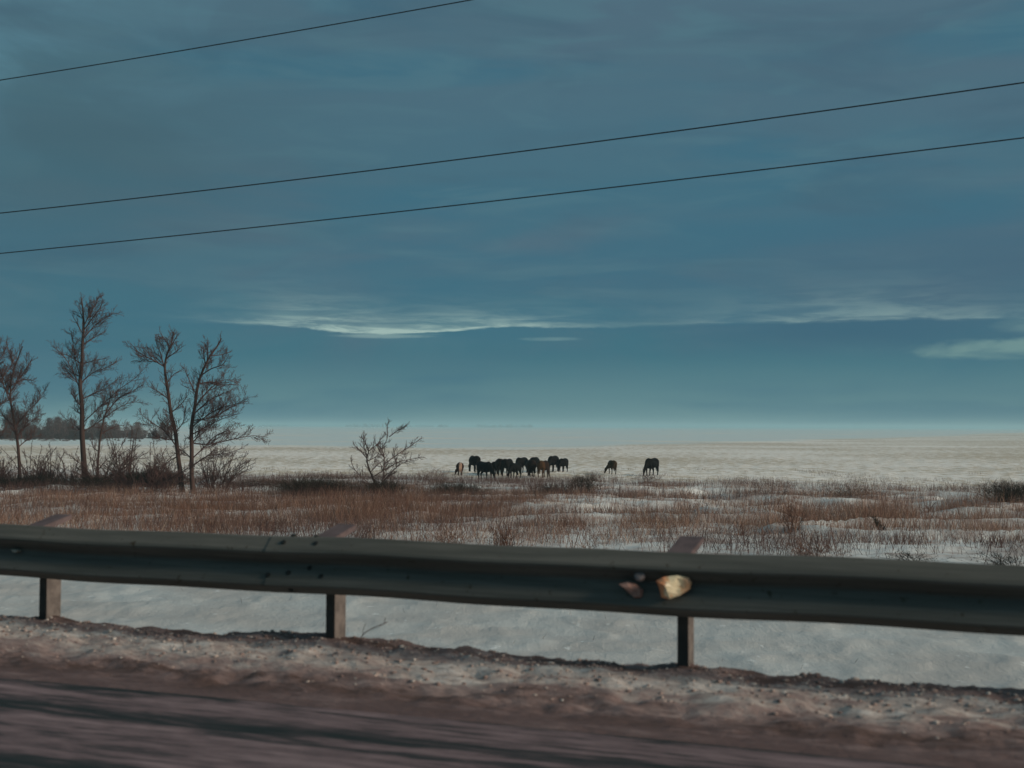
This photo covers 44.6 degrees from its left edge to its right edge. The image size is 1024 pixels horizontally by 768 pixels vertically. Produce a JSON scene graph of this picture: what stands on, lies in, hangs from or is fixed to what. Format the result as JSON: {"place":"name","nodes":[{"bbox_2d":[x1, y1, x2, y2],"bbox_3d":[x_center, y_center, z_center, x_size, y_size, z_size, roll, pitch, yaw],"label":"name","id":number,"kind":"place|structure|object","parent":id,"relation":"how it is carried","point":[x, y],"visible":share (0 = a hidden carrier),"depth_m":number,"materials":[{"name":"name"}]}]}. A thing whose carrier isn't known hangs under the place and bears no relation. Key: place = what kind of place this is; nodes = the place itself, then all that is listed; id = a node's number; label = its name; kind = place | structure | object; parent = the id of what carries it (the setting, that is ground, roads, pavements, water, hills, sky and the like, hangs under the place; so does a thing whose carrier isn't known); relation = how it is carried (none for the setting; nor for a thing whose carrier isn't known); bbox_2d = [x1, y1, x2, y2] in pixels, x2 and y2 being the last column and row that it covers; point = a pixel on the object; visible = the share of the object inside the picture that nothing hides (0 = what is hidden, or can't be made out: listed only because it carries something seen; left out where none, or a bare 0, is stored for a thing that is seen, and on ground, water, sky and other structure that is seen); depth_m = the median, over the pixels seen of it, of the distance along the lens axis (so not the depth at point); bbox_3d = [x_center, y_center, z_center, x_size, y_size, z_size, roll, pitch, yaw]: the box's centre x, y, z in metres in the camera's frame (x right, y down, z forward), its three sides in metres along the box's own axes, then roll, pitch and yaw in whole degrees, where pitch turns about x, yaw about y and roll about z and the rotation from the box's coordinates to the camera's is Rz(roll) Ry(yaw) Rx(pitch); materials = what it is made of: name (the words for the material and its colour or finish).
{"place":"outdoors","nodes":[
{"label":"outdoors","id":0,"kind":"place"},
{"bbox_2d":[0,0,470,80],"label":"overhead wire","id":1,"kind":"object","parent":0,"point":[242,40],"visible":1,"depth_m":18.51,"materials":[{"name":"black metal"}]},
{"bbox_2d":[0,678,950,767],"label":"road","id":2,"kind":"structure","parent":0,"point":[51,725],"depth_m":5.10,"materials":[{"name":"grey asphalt"}]},
{"bbox_2d":[0,425,1023,688],"bbox_3d":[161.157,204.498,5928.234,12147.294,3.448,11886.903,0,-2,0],"label":"snow field","id":3,"kind":"structure","parent":0,"point":[936,457],"depth_m":47.72,"materials":[{"name":"white snow"}]},
{"bbox_2d":[0,449,23,486],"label":"bare shrub","id":4,"kind":"object","parent":3,"relation":"on","point":[2,470],"visible":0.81,"depth_m":80.13,"materials":[{"name":"brown plant"}]},
{"bbox_2d":[0,338,24,438],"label":"bare tree","id":5,"kind":"object","parent":3,"relation":"on","point":[3,373],"visible":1,"depth_m":80.71,"materials":[{"name":"brown plant"}]},
{"bbox_2d":[0,336,48,479],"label":"bare tree","id":6,"kind":"object","parent":3,"relation":"on","point":[15,422],"visible":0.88,"depth_m":81.88,"materials":[{"name":"brown plant"}]},
{"bbox_2d":[1,439,56,478],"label":"bare shrub","id":7,"kind":"object","parent":3,"relation":"on","point":[26,471],"visible":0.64,"depth_m":80.42,"materials":[{"name":"brown plant"}]},
{"bbox_2d":[19,442,67,478],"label":"bare shrub","id":8,"kind":"object","parent":3,"relation":"on","point":[48,467],"visible":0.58,"depth_m":81.47,"materials":[{"name":"brown plant"}]},
{"bbox_2d":[0,470,96,487],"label":"bush","id":9,"kind":"object","parent":3,"relation":"on","point":[31,477],"visible":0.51,"depth_m":77.43,"materials":[{"name":"brown plant"}]},
{"bbox_2d":[1,438,140,441],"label":"distant brush","id":10,"kind":"object","parent":3,"relation":"on","point":[9,439],"visible":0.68,"depth_m":315.65,"materials":[{"name":"brown plant"}]},
{"bbox_2d":[45,448,98,483],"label":"bare shrub","id":11,"kind":"object","parent":3,"relation":"on","point":[61,475],"visible":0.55,"depth_m":80.64,"materials":[{"name":"brown plant"}]},
{"bbox_2d":[0,406,188,439],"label":"distant wood","id":12,"kind":"object","parent":3,"relation":"on","point":[60,430],"visible":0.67,"depth_m":370.27,"materials":[{"name":"brown plant"}]},
{"bbox_2d":[61,473,132,489],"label":"bush","id":13,"kind":"object","parent":3,"relation":"on","point":[98,479],"visible":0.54,"depth_m":77.64,"materials":[{"name":"brown plant"}]},
{"bbox_2d":[47,291,150,483],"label":"bare tree","id":14,"kind":"object","parent":3,"relation":"on","point":[80,401],"visible":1,"depth_m":81.64,"materials":[{"name":"brown plant"}]},
{"bbox_2d":[55,433,149,484],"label":"bare shrub","id":15,"kind":"object","parent":3,"relation":"on","point":[97,468],"visible":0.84,"depth_m":78.39,"materials":[{"name":"brown plant"}]},
{"bbox_2d":[88,392,126,475],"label":"thin tree","id":16,"kind":"object","parent":3,"relation":"on","point":[99,439],"visible":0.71,"depth_m":84.51,"materials":[{"name":"brown plant"}]},
{"bbox_2d":[102,425,141,477],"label":"bare shrub","id":17,"kind":"object","parent":3,"relation":"on","point":[134,442],"visible":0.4,"depth_m":80.89,"materials":[{"name":"brown plant"}]},
{"bbox_2d":[95,436,199,493],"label":"bare shrub","id":18,"kind":"object","parent":3,"relation":"on","point":[151,480],"visible":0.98,"depth_m":69.42,"materials":[{"name":"brown plant"}]},
{"bbox_2d":[106,466,195,485],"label":"bush","id":19,"kind":"object","parent":3,"relation":"on","point":[137,476],"visible":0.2,"depth_m":78.73,"materials":[{"name":"brown plant"}]},
{"bbox_2d":[122,328,192,491],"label":"bare tree","id":20,"kind":"object","parent":3,"relation":"on","point":[171,422],"visible":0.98,"depth_m":70.78,"materials":[{"name":"brown plant"}]},
{"bbox_2d":[142,515,178,530],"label":"tall weed","id":21,"kind":"object","parent":3,"relation":"on","point":[160,522],"visible":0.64,"depth_m":48.73,"materials":[{"name":"brown plant"}]},
{"bbox_2d":[141,447,187,485],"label":"bare shrub","id":22,"kind":"object","parent":3,"relation":"on","point":[170,473],"visible":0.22,"depth_m":78.88,"materials":[{"name":"brown plant"}]},
{"bbox_2d":[192,513,225,532],"bbox_3d":[-11.517,5.237,47.468,1.115,0.994,1.198,0,-2,18],"label":"tall weed","id":23,"kind":"object","parent":3,"relation":"on","point":[207,520],"visible":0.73,"depth_m":47.40,"materials":[{"name":"brown plant"}]},
{"bbox_2d":[183,445,257,488],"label":"bare shrub","id":24,"kind":"object","parent":3,"relation":"on","point":[213,476],"visible":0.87,"depth_m":76.61,"materials":[{"name":"brown plant"}]},
{"bbox_2d":[169,334,272,493],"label":"bare tree","id":25,"kind":"object","parent":3,"relation":"on","point":[211,400],"visible":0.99,"depth_m":70.81,"materials":[{"name":"brown plant"}]},
{"bbox_2d":[217,477,288,487],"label":"bush","id":26,"kind":"object","parent":3,"relation":"on","point":[256,481],"visible":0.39,"depth_m":77.38,"materials":[{"name":"brown plant"}]},
{"bbox_2d":[248,511,297,531],"bbox_3d":[-9.387,5.304,48.543,2.260,0.936,2.375,1,-2,-28],"label":"tall weed","id":27,"kind":"object","parent":3,"relation":"on","point":[274,520],"visible":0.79,"depth_m":48.47,"materials":[{"name":"brown plant"}]},
{"bbox_2d":[243,473,382,496],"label":"dark bush","id":28,"kind":"object","parent":3,"relation":"on","point":[309,482],"visible":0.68,"depth_m":66.54,"materials":[{"name":"brown plant"}]},
{"bbox_2d":[327,520,389,538],"bbox_3d":[-5.221,5.179,43.992,2.333,0.902,3.060,1,-2,-29],"label":"tall weed","id":29,"kind":"object","parent":3,"relation":"on","point":[366,528],"visible":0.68,"depth_m":44.04,"materials":[{"name":"brown plant"}]},
{"bbox_2d":[354,477,417,494],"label":"dark bush","id":30,"kind":"object","parent":3,"relation":"on","point":[383,485],"visible":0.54,"depth_m":68.85,"materials":[{"name":"brown plant"}]},
{"bbox_2d":[350,419,423,485],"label":"bush","id":31,"kind":"object","parent":3,"relation":"on","point":[383,461],"visible":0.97,"depth_m":70.26,"materials":[{"name":"brown plant"}]},
{"bbox_2d":[410,467,465,482],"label":"dry bush","id":32,"kind":"object","parent":3,"relation":"on","point":[431,475],"visible":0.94,"depth_m":90.61,"materials":[{"name":"brown plant"}]},
{"bbox_2d":[420,521,475,543],"bbox_3d":[-2.168,5.206,43.073,2.413,0.856,2.313,0,-2,9],"label":"tall weed","id":33,"kind":"object","parent":3,"relation":"on","point":[449,537],"visible":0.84,"depth_m":43.07,"materials":[{"name":"brown plant"}]},
{"bbox_2d":[406,476,498,494],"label":"dark bush","id":34,"kind":"object","parent":3,"relation":"on","point":[456,487],"visible":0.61,"depth_m":72.21,"materials":[{"name":"brown plant"}]},
{"bbox_2d":[455,462,463,474],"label":"foal","id":35,"kind":"object","parent":3,"relation":"on","point":[459,466],"visible":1,"depth_m":104.41},
{"bbox_2d":[468,455,480,471],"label":"horse","id":36,"kind":"object","parent":3,"relation":"on","point":[474,460],"visible":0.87,"depth_m":110.38},
{"bbox_2d":[476,461,494,479],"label":"horse","id":37,"kind":"object","parent":3,"relation":"on","point":[483,467],"visible":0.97,"depth_m":95.35},
{"bbox_2d":[494,458,502,475],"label":"horse","id":38,"kind":"object","parent":3,"relation":"on","point":[497,463],"visible":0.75,"depth_m":105.57},
{"bbox_2d":[487,520,523,545],"bbox_3d":[-0.229,5.121,42.415,1.404,1.049,1.763,0,-2,17],"label":"tall weed","id":39,"kind":"object","parent":3,"relation":"on","point":[504,537],"visible":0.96,"depth_m":42.33,"materials":[{"name":"brown plant"}]},
{"bbox_2d":[501,459,518,475],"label":"horse","id":40,"kind":"object","parent":3,"relation":"on","point":[505,463],"visible":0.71,"depth_m":103.63},
{"bbox_2d":[0,465,1023,672],"bbox_3d":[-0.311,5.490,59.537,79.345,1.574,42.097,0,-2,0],"label":"dry grass","id":41,"kind":"structure","parent":3,"relation":"on","point":[875,511],"depth_m":54.20,"materials":[{"name":"brown plant"}]},
{"bbox_2d":[508,462,521,477],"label":"horse","id":42,"kind":"object","parent":3,"relation":"on","point":[515,467],"visible":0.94,"depth_m":98.20},
{"bbox_2d":[515,457,527,472],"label":"horse","id":43,"kind":"object","parent":3,"relation":"on","point":[523,460],"visible":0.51,"depth_m":110.52},
{"bbox_2d":[526,460,535,476],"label":"horse","id":44,"kind":"object","parent":3,"relation":"on","point":[530,465],"visible":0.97,"depth_m":100.84},
{"bbox_2d":[530,457,539,472],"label":"horse","id":45,"kind":"object","parent":3,"relation":"on","point":[536,459],"visible":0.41,"depth_m":110.34},
{"bbox_2d":[537,460,549,476],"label":"horse","id":46,"kind":"object","parent":3,"relation":"on","point":[543,466],"visible":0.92,"depth_m":99.59},
{"bbox_2d":[530,481,574,494],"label":"dark bush","id":47,"kind":"object","parent":3,"relation":"on","point":[545,487],"visible":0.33,"depth_m":70.30,"materials":[{"name":"brown plant"}]},
{"bbox_2d":[548,456,558,471],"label":"horse","id":48,"kind":"object","parent":3,"relation":"on","point":[553,460],"visible":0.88,"depth_m":112.94},
{"bbox_2d":[558,458,568,471],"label":"horse","id":49,"kind":"object","parent":3,"relation":"on","point":[563,462],"visible":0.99,"depth_m":113.12},
{"bbox_2d":[556,470,604,492],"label":"dark bush","id":50,"kind":"object","parent":3,"relation":"on","point":[587,483],"visible":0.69,"depth_m":70.20,"materials":[{"name":"brown plant"}]},
{"bbox_2d":[574,543,608,548],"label":"tall weed","id":51,"kind":"object","parent":3,"relation":"on","point":[590,546],"visible":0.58,"depth_m":41.74,"materials":[{"name":"brown plant"}]},
{"bbox_2d":[580,470,605,481],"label":"dry bush","id":52,"kind":"object","parent":3,"relation":"on","point":[595,475],"visible":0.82,"depth_m":93.14,"materials":[{"name":"brown plant"}]},
{"bbox_2d":[604,460,616,473],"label":"horse","id":53,"kind":"object","parent":3,"relation":"on","point":[612,464],"visible":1,"depth_m":107.21},
{"bbox_2d":[631,472,663,483],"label":"dry bush","id":54,"kind":"object","parent":3,"relation":"on","point":[647,475],"visible":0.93,"depth_m":90.30,"materials":[{"name":"brown plant"}]},
{"bbox_2d":[643,458,658,475],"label":"horse","id":55,"kind":"object","parent":3,"relation":"on","point":[652,463],"visible":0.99,"depth_m":104.42},
{"bbox_2d":[732,519,756,534],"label":"tall weed","id":56,"kind":"object","parent":3,"relation":"on","point":[742,527],"visible":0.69,"depth_m":48.23,"materials":[{"name":"brown plant"}]},
{"bbox_2d":[753,481,808,488],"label":"dry bush","id":57,"kind":"object","parent":3,"relation":"on","point":[777,485],"visible":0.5,"depth_m":81.45,"materials":[{"name":"brown plant"}]},
{"bbox_2d":[777,494,810,533],"bbox_3d":[10.862,5.050,48.387,1.286,1.598,1.354,1,-2,-29],"label":"tall weed","id":58,"kind":"object","parent":3,"relation":"on","point":[792,523],"visible":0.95,"depth_m":48.39,"materials":[{"name":"brown plant"}]},
{"bbox_2d":[776,538,853,556],"bbox_3d":[9.250,5.144,38.921,3.082,0.780,2.676,1,-2,-10],"label":"tall weed","id":59,"kind":"object","parent":3,"relation":"on","point":[803,548],"visible":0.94,"depth_m":38.82,"materials":[{"name":"brown plant"}]},
{"bbox_2d":[811,483,912,498],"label":"dark bush","id":60,"kind":"object","parent":3,"relation":"on","point":[836,491],"visible":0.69,"depth_m":68.40,"materials":[{"name":"brown plant"}]},
{"bbox_2d":[869,514,884,529],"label":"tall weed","id":61,"kind":"object","parent":3,"relation":"on","point":[878,521],"visible":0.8,"depth_m":48.54,"materials":[{"name":"brown plant"}]},
{"bbox_2d":[893,483,922,491],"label":"dry bush","id":62,"kind":"object","parent":3,"relation":"on","point":[906,487],"visible":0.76,"depth_m":77.18,"materials":[{"name":"brown plant"}]},
{"bbox_2d":[873,550,950,561],"bbox_3d":[11.855,5.229,37.708,2.356,0.486,2.218,0,-2,0],"label":"tall weed","id":63,"kind":"object","parent":3,"relation":"on","point":[907,556],"visible":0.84,"depth_m":37.72,"materials":[{"name":"brown plant"}]},
{"bbox_2d":[909,486,984,496],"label":"dry bush","id":64,"kind":"object","parent":3,"relation":"on","point":[953,490],"visible":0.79,"depth_m":75.58,"materials":[{"name":"brown plant"}]},
{"bbox_2d":[947,550,1023,564],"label":"tall weed","id":65,"kind":"object","parent":3,"relation":"on","point":[1002,561],"visible":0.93,"depth_m":37.03,"materials":[{"name":"brown plant"}]},
{"bbox_2d":[964,477,1023,502],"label":"dark bush","id":66,"kind":"object","parent":3,"relation":"on","point":[1017,490],"visible":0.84,"depth_m":63.55,"materials":[{"name":"brown plant"}]},
{"bbox_2d":[0,615,1023,767],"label":"road verge","id":67,"kind":"structure","parent":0,"point":[612,711],"depth_m":5.88,"materials":[{"name":"grey snow"}]},
{"bbox_2d":[360,618,386,637],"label":"dry weed","id":68,"kind":"object","parent":67,"relation":"on","point":[371,628],"visible":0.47,"depth_m":7.11,"materials":[{"name":"brown plant"}]},
{"bbox_2d":[0,514,1023,666],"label":"guardrail","id":69,"kind":"object","parent":67,"relation":"on","point":[683,581],"visible":1,"depth_m":6.33,"materials":[{"name":"metal"}]},
{"bbox_2d":[0,615,1023,737],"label":"snow clods","id":70,"kind":"object","parent":67,"relation":"on","point":[920,685],"visible":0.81,"depth_m":6.27,"materials":[{"name":"white snow"}]},
{"bbox_2d":[0,82,1023,213],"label":"overhead wire","id":71,"kind":"object","parent":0,"point":[537,149],"visible":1,"depth_m":17.82,"materials":[{"name":"black metal"}]},
{"bbox_2d":[0,137,1023,253],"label":"overhead wire","id":72,"kind":"object","parent":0,"point":[538,195],"visible":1,"depth_m":17.26,"materials":[{"name":"black metal"}]},
{"bbox_2d":[0,0,1023,428],"label":"sky","id":73,"kind":"structure","parent":0,"point":[887,291],"materials":[{"name":"blue"}]}
]}

